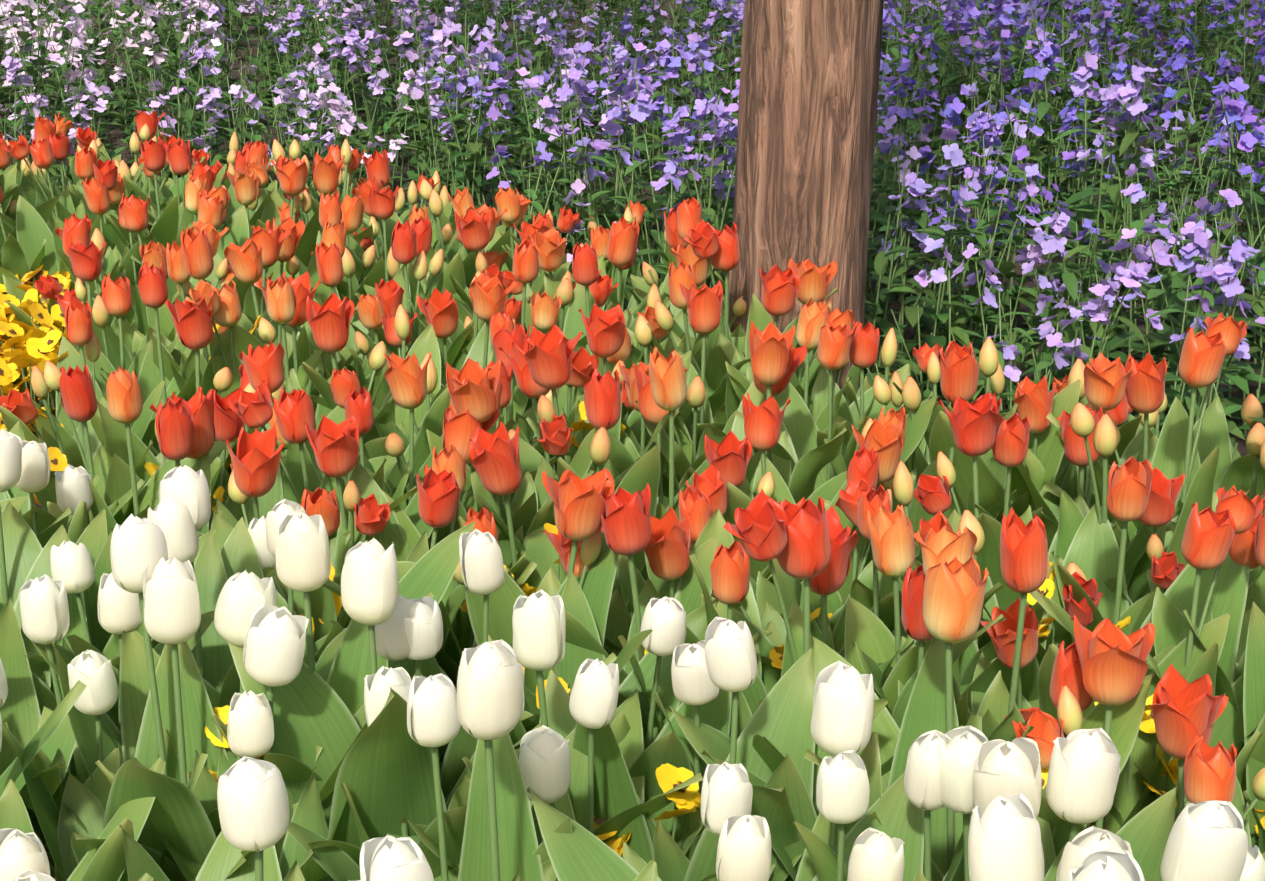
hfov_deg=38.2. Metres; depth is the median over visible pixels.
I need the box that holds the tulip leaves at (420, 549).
[406,531,428,562]
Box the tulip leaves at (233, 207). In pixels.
[220,184,271,227]
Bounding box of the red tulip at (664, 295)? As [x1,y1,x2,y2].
[662,292,668,299]
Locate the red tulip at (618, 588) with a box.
[601,525,620,654]
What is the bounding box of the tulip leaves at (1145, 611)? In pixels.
[1129,587,1236,669]
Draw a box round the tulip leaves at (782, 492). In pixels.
[752,456,915,540]
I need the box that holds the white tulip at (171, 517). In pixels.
[31,494,233,756]
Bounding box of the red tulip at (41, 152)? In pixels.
[2,134,91,229]
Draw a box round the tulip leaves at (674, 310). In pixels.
[670,301,724,345]
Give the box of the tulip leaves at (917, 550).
[915,516,947,558]
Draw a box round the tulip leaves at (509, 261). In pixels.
[501,245,615,295]
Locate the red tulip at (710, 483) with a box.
[685,464,798,619]
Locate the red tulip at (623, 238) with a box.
[544,215,669,363]
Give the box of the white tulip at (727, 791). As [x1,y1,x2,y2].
[623,762,752,880]
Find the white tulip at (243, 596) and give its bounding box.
[119,569,367,878]
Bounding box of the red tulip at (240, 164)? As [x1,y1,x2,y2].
[234,150,248,175]
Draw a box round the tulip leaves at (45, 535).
[0,492,71,547]
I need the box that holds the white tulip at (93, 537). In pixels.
[0,429,107,603]
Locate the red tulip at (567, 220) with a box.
[501,206,579,235]
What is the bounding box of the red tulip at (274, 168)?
[265,152,314,193]
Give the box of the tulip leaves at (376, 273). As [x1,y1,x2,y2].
[294,254,385,308]
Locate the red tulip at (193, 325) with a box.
[130,292,232,462]
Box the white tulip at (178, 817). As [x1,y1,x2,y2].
[52,513,236,868]
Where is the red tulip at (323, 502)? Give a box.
[272,487,350,642]
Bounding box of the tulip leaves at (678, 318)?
[659,310,694,349]
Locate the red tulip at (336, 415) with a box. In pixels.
[272,384,344,429]
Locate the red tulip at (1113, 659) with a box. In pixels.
[1011,616,1154,833]
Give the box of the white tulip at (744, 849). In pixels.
[716,814,770,880]
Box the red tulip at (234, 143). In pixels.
[218,132,238,189]
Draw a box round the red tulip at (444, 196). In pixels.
[440,185,449,210]
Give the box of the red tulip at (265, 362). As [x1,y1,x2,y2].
[211,341,399,504]
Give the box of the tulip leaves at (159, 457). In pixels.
[156,453,162,464]
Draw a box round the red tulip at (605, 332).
[526,303,692,457]
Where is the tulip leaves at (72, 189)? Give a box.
[68,163,96,218]
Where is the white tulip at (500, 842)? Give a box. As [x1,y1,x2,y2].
[457,639,544,880]
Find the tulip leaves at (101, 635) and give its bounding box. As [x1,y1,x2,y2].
[88,528,274,652]
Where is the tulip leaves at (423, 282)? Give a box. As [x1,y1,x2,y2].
[420,276,425,292]
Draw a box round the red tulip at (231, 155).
[227,142,248,185]
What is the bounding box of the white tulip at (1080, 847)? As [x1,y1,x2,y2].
[1056,826,1132,880]
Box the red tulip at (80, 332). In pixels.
[32,299,175,467]
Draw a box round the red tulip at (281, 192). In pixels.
[279,155,318,199]
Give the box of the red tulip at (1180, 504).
[1177,439,1264,512]
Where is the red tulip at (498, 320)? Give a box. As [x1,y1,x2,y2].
[488,310,557,434]
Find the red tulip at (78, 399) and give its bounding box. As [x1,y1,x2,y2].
[59,364,132,524]
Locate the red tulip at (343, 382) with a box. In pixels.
[330,368,408,494]
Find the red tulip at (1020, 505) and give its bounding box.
[971,393,1029,521]
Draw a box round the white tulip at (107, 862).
[0,659,133,880]
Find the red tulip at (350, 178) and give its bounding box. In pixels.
[309,170,352,195]
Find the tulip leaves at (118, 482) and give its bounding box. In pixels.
[104,453,143,512]
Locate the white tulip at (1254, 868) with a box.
[1239,845,1264,880]
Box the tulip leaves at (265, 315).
[220,309,291,346]
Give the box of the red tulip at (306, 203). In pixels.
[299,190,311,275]
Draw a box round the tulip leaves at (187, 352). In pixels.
[100,348,201,383]
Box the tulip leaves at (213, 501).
[210,495,238,521]
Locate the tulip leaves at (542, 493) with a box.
[534,456,557,510]
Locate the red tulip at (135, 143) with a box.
[129,124,192,202]
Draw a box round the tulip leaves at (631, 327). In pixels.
[628,283,664,348]
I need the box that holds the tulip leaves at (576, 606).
[524,572,604,724]
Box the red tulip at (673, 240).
[630,207,724,306]
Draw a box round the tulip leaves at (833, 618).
[750,576,879,631]
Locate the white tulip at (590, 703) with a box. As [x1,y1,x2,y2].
[539,658,703,854]
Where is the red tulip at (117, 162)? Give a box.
[115,159,119,169]
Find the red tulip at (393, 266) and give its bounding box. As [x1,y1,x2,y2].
[364,248,399,292]
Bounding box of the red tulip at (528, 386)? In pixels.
[499,339,621,497]
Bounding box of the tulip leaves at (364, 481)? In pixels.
[333,461,465,662]
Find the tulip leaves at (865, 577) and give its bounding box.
[799,560,881,651]
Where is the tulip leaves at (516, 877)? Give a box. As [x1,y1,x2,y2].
[512,865,521,880]
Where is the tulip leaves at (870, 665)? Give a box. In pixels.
[852,642,997,715]
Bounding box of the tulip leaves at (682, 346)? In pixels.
[622,333,685,419]
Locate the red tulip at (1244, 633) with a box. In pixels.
[1236,490,1264,662]
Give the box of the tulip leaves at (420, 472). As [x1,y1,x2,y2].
[399,434,442,510]
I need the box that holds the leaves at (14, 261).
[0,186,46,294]
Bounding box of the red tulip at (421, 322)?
[408,271,480,385]
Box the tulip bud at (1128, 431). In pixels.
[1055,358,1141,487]
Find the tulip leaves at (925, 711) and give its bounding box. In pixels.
[702,638,962,880]
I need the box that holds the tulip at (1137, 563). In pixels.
[974,402,1185,605]
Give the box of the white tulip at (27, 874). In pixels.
[12,868,54,880]
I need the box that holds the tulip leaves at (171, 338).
[167,327,174,342]
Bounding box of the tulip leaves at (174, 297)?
[58,291,177,302]
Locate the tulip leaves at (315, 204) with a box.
[310,195,386,219]
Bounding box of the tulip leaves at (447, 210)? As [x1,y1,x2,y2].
[362,201,452,260]
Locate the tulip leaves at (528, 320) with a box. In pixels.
[525,297,668,362]
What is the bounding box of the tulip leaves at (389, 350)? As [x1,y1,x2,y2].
[382,343,407,371]
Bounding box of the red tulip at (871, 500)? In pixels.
[772,484,907,672]
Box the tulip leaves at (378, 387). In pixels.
[372,355,389,405]
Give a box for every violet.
[0,0,36,55]
[0,0,67,70]
[0,0,77,138]
[0,0,100,186]
[0,0,125,160]
[0,1,65,89]
[0,27,16,100]
[0,47,75,189]
[0,68,34,164]
[0,104,12,139]
[5,17,75,121]
[10,155,74,190]
[14,2,52,40]
[22,74,122,187]
[29,0,72,68]
[30,9,109,109]
[39,0,120,95]
[45,9,121,182]
[47,0,91,20]
[48,0,97,54]
[68,110,142,170]
[69,0,149,122]
[70,0,126,85]
[77,0,130,14]
[93,0,141,45]
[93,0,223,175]
[98,7,185,130]
[105,0,132,16]
[108,0,165,30]
[108,47,177,163]
[114,0,158,70]
[120,0,174,50]
[125,0,176,36]
[126,0,187,79]
[139,73,259,182]
[145,0,192,87]
[146,0,205,99]
[158,38,266,166]
[159,19,232,121]
[161,0,257,164]
[163,0,232,152]
[172,0,206,47]
[193,0,252,63]
[200,26,274,127]
[204,0,243,44]
[206,43,334,191]
[210,0,249,11]
[211,0,240,31]
[216,83,295,185]
[234,0,288,107]
[242,15,311,117]
[243,0,307,80]
[243,1,277,32]
[247,0,305,42]
[248,0,294,65]
[261,0,314,50]
[265,22,332,139]
[266,13,361,173]
[266,56,335,201]
[267,68,389,198]
[269,0,346,154]
[273,0,346,77]
[292,0,331,58]
[301,0,321,22]
[302,0,375,131]
[306,0,351,64]
[309,91,416,197]
[311,21,397,183]
[315,71,423,216]
[316,0,404,113]
[318,0,377,33]
[319,0,380,100]
[320,0,389,52]
[335,0,375,44]
[356,0,421,82]
[359,0,442,140]
[367,0,444,133]
[367,80,448,169]
[371,0,442,94]
[374,0,408,25]
[386,0,436,60]
[389,0,420,36]
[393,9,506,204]
[395,61,494,216]
[398,26,476,180]
[403,0,460,113]
[405,154,497,227]
[411,0,456,46]
[413,0,444,36]
[417,1,492,191]
[417,22,514,155]
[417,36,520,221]
[421,0,480,82]
[446,0,487,69]
[452,0,489,23]
[458,0,512,90]
[460,0,502,58]
[462,0,510,42]
[471,50,579,200]
[477,103,596,269]
[480,0,551,117]
[481,0,511,29]
[482,20,559,128]
[482,166,569,269]
[483,0,575,167]
[485,62,594,238]
[488,28,552,98]
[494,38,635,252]
[499,0,531,20]
[502,0,524,12]
[508,0,590,90]
[517,48,612,264]
[518,0,539,25]
[520,23,591,146]
[526,0,571,51]
[526,74,630,220]
[527,0,574,69]
[531,0,580,69]
[534,11,623,179]
[546,32,615,126]
[555,0,645,113]
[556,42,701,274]
[563,175,663,309]
[568,32,694,239]
[569,0,603,17]
[579,23,657,155]
[581,3,625,37]
[586,1,641,80]
[586,4,657,103]
[589,1,619,24]
[591,89,725,278]
[595,0,663,74]
[600,16,667,148]
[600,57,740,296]
[602,1,640,62]
[602,29,686,180]
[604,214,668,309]
[608,0,658,33]
[611,0,663,43]
[622,71,735,240]
[626,0,705,80]
[635,2,670,17]
[642,8,713,99]
[645,21,725,207]
[647,27,737,149]
[657,111,737,292]
[663,0,710,23]
[666,0,711,42]
[667,10,719,121]
[670,0,744,179]
[671,0,720,54]
[672,0,739,51]
[681,1,744,135]
[682,0,728,69]
[683,87,737,275]
[695,40,739,210]
[712,2,741,36]
[713,68,739,224]
[717,26,742,103]
[721,57,740,122]
[726,1,742,55]
[733,14,742,82]
[864,146,921,378]
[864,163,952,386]
[865,115,901,312]
[865,120,908,341]
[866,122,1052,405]
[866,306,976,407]
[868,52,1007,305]
[869,40,950,252]
[869,93,908,234]
[870,107,897,256]
[871,1,916,209]
[872,70,905,190]
[878,0,917,96]
[879,0,948,146]
[881,0,926,101]
[882,0,908,32]
[882,0,977,175]
[883,0,956,79]
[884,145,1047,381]
[893,107,959,226]
[894,0,934,55]
[895,0,945,62]
[902,0,988,109]
[902,0,994,135]
[905,0,950,32]
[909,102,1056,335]
[914,191,1037,346]
[933,15,999,159]
[935,0,982,87]
[935,72,1037,280]
[938,0,1021,67]
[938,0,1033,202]
[939,0,1035,179]
[949,286,1057,413]
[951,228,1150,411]
[960,0,1015,80]
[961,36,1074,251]
[970,0,1055,114]
[976,19,1050,101]
[979,0,1078,119]
[981,18,1034,152]
[983,0,1034,61]
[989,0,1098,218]
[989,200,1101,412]
[990,0,1094,169]
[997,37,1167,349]
[1017,1,1079,71]
[1021,98,1132,289]
[1022,229,1135,371]
[1024,0,1067,43]
[1030,188,1154,355]
[1039,43,1161,193]
[1040,0,1076,20]
[1049,17,1118,103]
[1050,1,1093,43]
[1051,0,1114,126]
[1053,52,1140,243]
[1054,1,1131,58]
[1060,0,1134,147]
[1068,0,1107,97]
[1087,0,1169,119]
[1088,27,1165,177]
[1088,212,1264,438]
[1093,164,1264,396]
[1097,26,1222,228]
[1098,0,1175,139]
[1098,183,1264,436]
[1100,0,1157,62]
[1101,51,1194,199]
[1106,0,1164,79]
[1106,95,1236,324]
[1110,153,1224,293]
[1113,0,1143,53]
[1114,0,1166,36]
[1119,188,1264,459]
[1130,33,1213,166]
[1131,11,1197,104]
[1143,0,1181,28]
[1156,0,1208,68]
[1157,94,1264,262]
[1159,0,1264,140]
[1161,0,1205,35]
[1162,0,1236,110]
[1168,0,1217,41]
[1168,66,1264,194]
[1175,87,1264,308]
[1179,0,1264,93]
[1184,40,1239,125]
[1187,109,1264,246]
[1191,0,1251,70]
[1198,50,1261,187]
[1200,0,1263,54]
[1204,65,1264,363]
[1207,0,1260,75]
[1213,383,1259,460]
[1221,0,1264,161]
[1221,7,1264,102]
[1222,0,1252,42]
[1249,281,1264,423]
[1252,19,1264,107]
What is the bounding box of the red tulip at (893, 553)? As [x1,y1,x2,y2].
[845,504,960,712]
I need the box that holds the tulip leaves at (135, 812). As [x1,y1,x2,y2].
[67,758,165,880]
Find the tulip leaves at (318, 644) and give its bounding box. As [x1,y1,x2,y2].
[26,628,345,661]
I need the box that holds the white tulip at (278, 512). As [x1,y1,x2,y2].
[266,499,433,614]
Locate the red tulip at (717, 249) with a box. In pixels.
[648,219,837,391]
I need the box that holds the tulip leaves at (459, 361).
[371,318,485,370]
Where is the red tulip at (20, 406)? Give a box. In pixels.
[0,365,155,469]
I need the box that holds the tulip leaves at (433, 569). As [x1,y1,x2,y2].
[111,512,475,708]
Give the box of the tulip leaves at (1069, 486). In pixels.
[1061,462,1110,523]
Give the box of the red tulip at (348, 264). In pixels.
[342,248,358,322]
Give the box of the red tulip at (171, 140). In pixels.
[158,135,197,187]
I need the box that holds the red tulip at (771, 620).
[733,497,839,674]
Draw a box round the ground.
[0,0,1264,456]
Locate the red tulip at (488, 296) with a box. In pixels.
[430,272,529,421]
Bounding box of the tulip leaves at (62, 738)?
[14,713,75,842]
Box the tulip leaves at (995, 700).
[970,670,1030,815]
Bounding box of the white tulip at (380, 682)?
[287,666,411,847]
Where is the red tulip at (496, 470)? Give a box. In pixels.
[469,421,542,587]
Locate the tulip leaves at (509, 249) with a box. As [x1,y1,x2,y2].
[505,244,608,284]
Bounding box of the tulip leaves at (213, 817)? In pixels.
[207,673,422,835]
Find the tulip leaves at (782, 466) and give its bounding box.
[635,400,790,491]
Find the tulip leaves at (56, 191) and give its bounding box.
[44,176,60,200]
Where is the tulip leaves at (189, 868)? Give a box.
[110,772,536,880]
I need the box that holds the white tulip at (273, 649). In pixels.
[95,603,366,880]
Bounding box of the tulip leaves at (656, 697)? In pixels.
[652,692,702,792]
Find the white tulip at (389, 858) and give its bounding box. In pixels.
[360,835,433,880]
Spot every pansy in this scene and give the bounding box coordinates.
[0,271,39,292]
[0,342,39,400]
[23,270,41,285]
[30,270,47,286]
[30,447,67,507]
[32,341,60,414]
[34,495,40,505]
[37,345,59,415]
[40,304,73,345]
[51,271,73,290]
[144,462,159,478]
[204,705,265,783]
[209,315,260,358]
[212,486,224,514]
[217,453,231,470]
[301,591,341,632]
[313,561,334,636]
[456,523,567,666]
[518,662,570,708]
[520,582,537,596]
[539,401,625,470]
[570,418,584,463]
[594,763,700,839]
[605,828,630,857]
[769,607,820,669]
[1027,579,1055,643]
[1041,769,1048,787]
[1047,562,1055,636]
[1090,743,1258,837]
[1094,694,1176,825]
[1115,616,1130,629]
[1246,808,1264,835]
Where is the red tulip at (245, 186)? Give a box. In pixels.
[227,169,257,239]
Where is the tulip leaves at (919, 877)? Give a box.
[914,868,927,880]
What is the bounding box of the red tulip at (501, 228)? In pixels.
[494,224,505,234]
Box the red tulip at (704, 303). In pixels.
[674,280,722,455]
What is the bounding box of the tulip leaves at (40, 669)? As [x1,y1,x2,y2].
[20,627,50,689]
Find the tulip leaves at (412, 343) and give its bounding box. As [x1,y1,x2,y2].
[314,337,416,413]
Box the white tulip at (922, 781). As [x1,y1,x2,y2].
[904,730,963,880]
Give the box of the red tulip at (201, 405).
[149,386,282,530]
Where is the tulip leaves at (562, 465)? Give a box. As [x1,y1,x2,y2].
[557,457,709,511]
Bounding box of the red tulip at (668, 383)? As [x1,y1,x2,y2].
[582,346,686,521]
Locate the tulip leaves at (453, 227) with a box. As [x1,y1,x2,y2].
[435,215,461,263]
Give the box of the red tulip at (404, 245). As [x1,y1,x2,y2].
[350,220,473,368]
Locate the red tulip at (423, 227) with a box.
[355,216,447,338]
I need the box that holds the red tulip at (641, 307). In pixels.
[605,239,670,348]
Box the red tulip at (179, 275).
[146,241,270,351]
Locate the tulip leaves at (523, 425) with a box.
[515,362,638,439]
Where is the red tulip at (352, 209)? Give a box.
[308,194,375,298]
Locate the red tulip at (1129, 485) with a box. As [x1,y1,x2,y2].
[1049,456,1160,649]
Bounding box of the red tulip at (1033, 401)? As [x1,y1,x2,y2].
[1013,376,1093,500]
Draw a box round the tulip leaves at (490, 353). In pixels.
[487,345,529,416]
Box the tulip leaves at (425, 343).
[301,324,440,433]
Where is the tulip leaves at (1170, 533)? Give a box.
[1079,489,1217,592]
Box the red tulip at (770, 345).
[687,321,846,503]
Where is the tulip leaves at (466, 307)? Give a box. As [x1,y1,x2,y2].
[463,298,472,315]
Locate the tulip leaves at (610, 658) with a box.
[526,653,616,726]
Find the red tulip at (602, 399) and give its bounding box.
[476,369,659,559]
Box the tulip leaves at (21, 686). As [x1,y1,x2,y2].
[0,597,67,822]
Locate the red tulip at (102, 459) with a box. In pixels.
[34,361,152,511]
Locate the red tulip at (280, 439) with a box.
[230,399,287,469]
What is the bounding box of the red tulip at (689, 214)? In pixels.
[676,197,701,311]
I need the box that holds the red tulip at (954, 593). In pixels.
[805,525,1154,880]
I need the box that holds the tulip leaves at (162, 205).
[160,201,165,210]
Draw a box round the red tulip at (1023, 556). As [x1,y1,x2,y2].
[898,508,1047,740]
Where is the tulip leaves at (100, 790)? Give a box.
[44,748,118,878]
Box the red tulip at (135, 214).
[71,197,148,331]
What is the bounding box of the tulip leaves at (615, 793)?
[572,688,731,863]
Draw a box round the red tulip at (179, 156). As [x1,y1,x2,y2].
[166,140,212,220]
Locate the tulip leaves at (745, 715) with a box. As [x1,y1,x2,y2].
[729,691,887,738]
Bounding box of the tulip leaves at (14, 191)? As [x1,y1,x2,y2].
[1,184,19,220]
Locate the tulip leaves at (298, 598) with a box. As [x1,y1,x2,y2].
[286,531,350,614]
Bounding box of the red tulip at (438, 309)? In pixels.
[373,288,457,385]
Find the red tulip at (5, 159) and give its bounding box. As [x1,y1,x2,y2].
[0,137,54,208]
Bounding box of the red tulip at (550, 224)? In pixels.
[503,212,554,299]
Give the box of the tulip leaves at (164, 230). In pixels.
[72,184,178,249]
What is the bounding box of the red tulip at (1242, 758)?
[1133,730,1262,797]
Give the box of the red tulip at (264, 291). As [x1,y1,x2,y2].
[239,276,284,373]
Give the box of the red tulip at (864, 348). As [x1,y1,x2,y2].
[816,321,925,473]
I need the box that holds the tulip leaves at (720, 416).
[713,364,821,422]
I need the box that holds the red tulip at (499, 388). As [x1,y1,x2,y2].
[496,379,512,504]
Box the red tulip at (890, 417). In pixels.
[878,406,906,446]
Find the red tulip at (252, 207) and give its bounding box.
[248,177,260,237]
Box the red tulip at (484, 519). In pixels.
[438,506,517,656]
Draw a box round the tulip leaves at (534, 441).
[530,436,537,446]
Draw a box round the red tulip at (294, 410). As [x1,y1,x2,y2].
[228,379,417,510]
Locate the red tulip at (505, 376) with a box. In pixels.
[414,356,569,474]
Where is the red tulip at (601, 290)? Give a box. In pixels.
[556,269,618,347]
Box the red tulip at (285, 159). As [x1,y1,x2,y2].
[276,154,291,204]
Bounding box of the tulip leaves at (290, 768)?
[263,590,322,780]
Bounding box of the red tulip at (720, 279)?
[714,271,724,291]
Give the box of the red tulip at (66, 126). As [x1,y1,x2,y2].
[14,113,72,183]
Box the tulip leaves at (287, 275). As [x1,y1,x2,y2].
[278,262,298,278]
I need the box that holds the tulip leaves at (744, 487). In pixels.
[737,475,772,580]
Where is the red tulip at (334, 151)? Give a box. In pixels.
[308,144,349,202]
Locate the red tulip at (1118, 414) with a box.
[1105,388,1157,458]
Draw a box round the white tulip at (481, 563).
[388,528,525,798]
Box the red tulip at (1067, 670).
[1049,641,1187,803]
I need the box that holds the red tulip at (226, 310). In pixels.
[152,279,321,474]
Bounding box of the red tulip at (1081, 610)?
[1036,561,1102,666]
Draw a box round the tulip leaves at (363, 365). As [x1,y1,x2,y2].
[283,355,367,384]
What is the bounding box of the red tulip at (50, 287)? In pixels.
[35,219,137,331]
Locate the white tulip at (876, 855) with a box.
[847,827,904,880]
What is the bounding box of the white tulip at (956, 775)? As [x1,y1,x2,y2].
[793,725,987,880]
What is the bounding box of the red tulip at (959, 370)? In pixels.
[892,340,1017,533]
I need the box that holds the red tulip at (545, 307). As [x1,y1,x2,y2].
[500,291,561,423]
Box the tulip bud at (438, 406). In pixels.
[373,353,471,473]
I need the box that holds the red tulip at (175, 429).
[156,398,194,466]
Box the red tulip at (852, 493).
[835,460,1006,643]
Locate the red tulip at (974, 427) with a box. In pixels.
[914,391,1063,610]
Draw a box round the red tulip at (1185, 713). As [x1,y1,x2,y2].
[1150,664,1264,846]
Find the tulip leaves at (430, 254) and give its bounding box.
[374,204,437,258]
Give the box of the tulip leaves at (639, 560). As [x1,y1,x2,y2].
[612,551,647,618]
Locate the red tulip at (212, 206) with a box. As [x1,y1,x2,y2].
[131,185,279,281]
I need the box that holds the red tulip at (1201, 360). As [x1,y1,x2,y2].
[1046,312,1263,593]
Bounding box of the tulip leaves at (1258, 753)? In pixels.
[1147,655,1264,792]
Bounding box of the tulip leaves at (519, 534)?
[444,504,523,646]
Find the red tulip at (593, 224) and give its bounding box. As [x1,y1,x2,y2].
[585,215,597,246]
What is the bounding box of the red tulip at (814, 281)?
[745,258,836,408]
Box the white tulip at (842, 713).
[811,661,971,880]
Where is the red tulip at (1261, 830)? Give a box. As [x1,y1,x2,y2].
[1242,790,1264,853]
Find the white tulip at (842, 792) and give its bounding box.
[795,750,869,880]
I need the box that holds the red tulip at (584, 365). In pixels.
[532,347,598,447]
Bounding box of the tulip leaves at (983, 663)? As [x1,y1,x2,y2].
[971,650,1031,714]
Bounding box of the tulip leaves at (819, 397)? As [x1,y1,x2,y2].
[809,366,854,425]
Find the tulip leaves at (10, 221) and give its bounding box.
[0,183,51,227]
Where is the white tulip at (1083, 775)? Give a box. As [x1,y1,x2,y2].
[1044,728,1178,880]
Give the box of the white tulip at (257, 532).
[248,516,275,568]
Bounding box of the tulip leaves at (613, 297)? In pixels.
[511,217,635,311]
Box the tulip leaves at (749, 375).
[746,366,883,457]
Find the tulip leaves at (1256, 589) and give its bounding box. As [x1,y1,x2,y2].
[1146,568,1264,681]
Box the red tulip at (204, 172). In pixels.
[149,161,215,225]
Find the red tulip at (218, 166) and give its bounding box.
[210,160,276,191]
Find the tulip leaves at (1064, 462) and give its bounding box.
[930,420,1068,482]
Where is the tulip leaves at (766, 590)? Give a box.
[756,571,913,643]
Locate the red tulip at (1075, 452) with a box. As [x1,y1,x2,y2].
[1032,405,1172,549]
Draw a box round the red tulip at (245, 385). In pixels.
[239,364,254,432]
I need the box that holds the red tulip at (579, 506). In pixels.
[457,467,613,688]
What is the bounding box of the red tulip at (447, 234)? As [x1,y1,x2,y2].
[442,215,486,257]
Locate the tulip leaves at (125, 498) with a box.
[4,479,143,516]
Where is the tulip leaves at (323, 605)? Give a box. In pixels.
[310,541,343,663]
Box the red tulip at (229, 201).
[222,185,249,219]
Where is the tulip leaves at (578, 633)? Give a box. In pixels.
[565,536,717,685]
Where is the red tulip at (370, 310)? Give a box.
[324,293,389,410]
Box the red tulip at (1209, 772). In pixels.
[1174,734,1264,859]
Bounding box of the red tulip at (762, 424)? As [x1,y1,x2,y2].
[742,393,846,505]
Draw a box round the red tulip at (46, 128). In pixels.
[16,116,82,206]
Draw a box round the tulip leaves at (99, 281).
[96,277,191,318]
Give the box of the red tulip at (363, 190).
[352,176,402,263]
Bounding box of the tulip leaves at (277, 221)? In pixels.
[275,214,280,226]
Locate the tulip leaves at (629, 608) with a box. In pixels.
[627,561,645,613]
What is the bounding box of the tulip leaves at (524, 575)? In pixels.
[471,561,536,647]
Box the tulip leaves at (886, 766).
[878,641,962,775]
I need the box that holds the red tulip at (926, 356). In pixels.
[912,342,1007,421]
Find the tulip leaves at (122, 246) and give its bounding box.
[117,204,167,256]
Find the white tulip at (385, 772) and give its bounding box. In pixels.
[228,537,446,846]
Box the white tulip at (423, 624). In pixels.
[404,596,519,760]
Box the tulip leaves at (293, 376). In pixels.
[284,368,317,441]
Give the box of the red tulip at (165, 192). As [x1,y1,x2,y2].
[138,157,179,206]
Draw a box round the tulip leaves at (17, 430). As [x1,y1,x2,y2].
[7,421,30,515]
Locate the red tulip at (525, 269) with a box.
[491,238,538,406]
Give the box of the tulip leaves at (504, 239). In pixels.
[439,212,514,262]
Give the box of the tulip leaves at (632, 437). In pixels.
[621,387,687,496]
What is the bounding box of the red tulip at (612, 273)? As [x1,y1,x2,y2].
[611,264,614,282]
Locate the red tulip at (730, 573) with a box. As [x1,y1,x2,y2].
[618,540,761,732]
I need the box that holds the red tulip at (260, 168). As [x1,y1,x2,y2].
[246,158,268,205]
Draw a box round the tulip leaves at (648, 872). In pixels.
[634,860,657,880]
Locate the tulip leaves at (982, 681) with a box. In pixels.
[913,559,1039,711]
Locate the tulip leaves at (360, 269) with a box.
[345,230,458,278]
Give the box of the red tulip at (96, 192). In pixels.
[69,175,154,300]
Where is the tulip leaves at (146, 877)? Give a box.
[137,873,153,880]
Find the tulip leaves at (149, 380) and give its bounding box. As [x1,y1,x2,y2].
[138,341,202,420]
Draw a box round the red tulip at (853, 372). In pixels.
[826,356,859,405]
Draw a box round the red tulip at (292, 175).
[225,158,307,274]
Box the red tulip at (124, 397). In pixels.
[47,366,166,522]
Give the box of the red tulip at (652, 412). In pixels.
[633,362,753,504]
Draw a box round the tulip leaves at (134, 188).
[123,164,226,230]
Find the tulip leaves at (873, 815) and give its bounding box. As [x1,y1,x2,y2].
[870,784,1046,826]
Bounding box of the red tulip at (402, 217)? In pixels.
[358,177,417,221]
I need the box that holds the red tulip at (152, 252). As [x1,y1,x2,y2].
[115,240,222,359]
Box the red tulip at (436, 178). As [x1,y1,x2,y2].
[409,170,454,223]
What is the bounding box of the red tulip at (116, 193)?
[108,173,147,232]
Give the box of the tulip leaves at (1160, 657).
[1145,645,1175,675]
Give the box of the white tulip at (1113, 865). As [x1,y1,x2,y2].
[1063,849,1144,880]
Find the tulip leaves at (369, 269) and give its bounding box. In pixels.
[359,253,400,280]
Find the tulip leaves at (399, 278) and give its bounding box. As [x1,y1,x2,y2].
[296,266,410,360]
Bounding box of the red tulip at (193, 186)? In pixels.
[146,175,207,243]
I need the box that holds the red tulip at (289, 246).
[243,216,304,319]
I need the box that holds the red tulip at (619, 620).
[541,530,631,656]
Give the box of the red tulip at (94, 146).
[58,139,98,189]
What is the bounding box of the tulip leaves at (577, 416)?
[572,398,639,461]
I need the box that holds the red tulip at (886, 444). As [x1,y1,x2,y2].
[823,417,919,557]
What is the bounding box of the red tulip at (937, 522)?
[900,510,1046,648]
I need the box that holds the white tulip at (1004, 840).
[968,792,1043,880]
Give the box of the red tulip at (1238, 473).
[1215,393,1264,498]
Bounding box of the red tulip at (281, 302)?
[209,276,346,431]
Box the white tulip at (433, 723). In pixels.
[287,673,571,880]
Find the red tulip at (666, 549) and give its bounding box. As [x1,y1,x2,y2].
[617,507,771,636]
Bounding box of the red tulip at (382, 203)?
[349,185,398,282]
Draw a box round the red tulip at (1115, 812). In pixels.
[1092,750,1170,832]
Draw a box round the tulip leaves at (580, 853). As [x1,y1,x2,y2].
[527,772,923,880]
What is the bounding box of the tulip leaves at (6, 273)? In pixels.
[0,253,68,293]
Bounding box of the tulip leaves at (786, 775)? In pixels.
[765,742,862,880]
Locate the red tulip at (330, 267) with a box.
[281,240,371,382]
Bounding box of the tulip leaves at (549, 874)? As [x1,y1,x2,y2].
[542,859,556,880]
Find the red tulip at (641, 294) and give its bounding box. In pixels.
[633,287,724,305]
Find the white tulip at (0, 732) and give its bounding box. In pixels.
[0,714,1,750]
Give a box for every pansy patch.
[0,293,39,317]
[0,302,32,379]
[0,302,53,327]
[0,321,46,394]
[0,329,52,394]
[0,357,49,438]
[0,382,14,412]
[1,288,37,321]
[2,320,72,411]
[5,349,32,432]
[6,359,21,390]
[6,374,31,398]
[7,320,52,398]
[7,338,58,434]
[10,344,41,406]
[13,384,30,395]
[16,265,42,298]
[16,320,79,385]
[19,377,51,407]
[27,367,50,402]
[28,329,68,431]
[33,278,70,334]

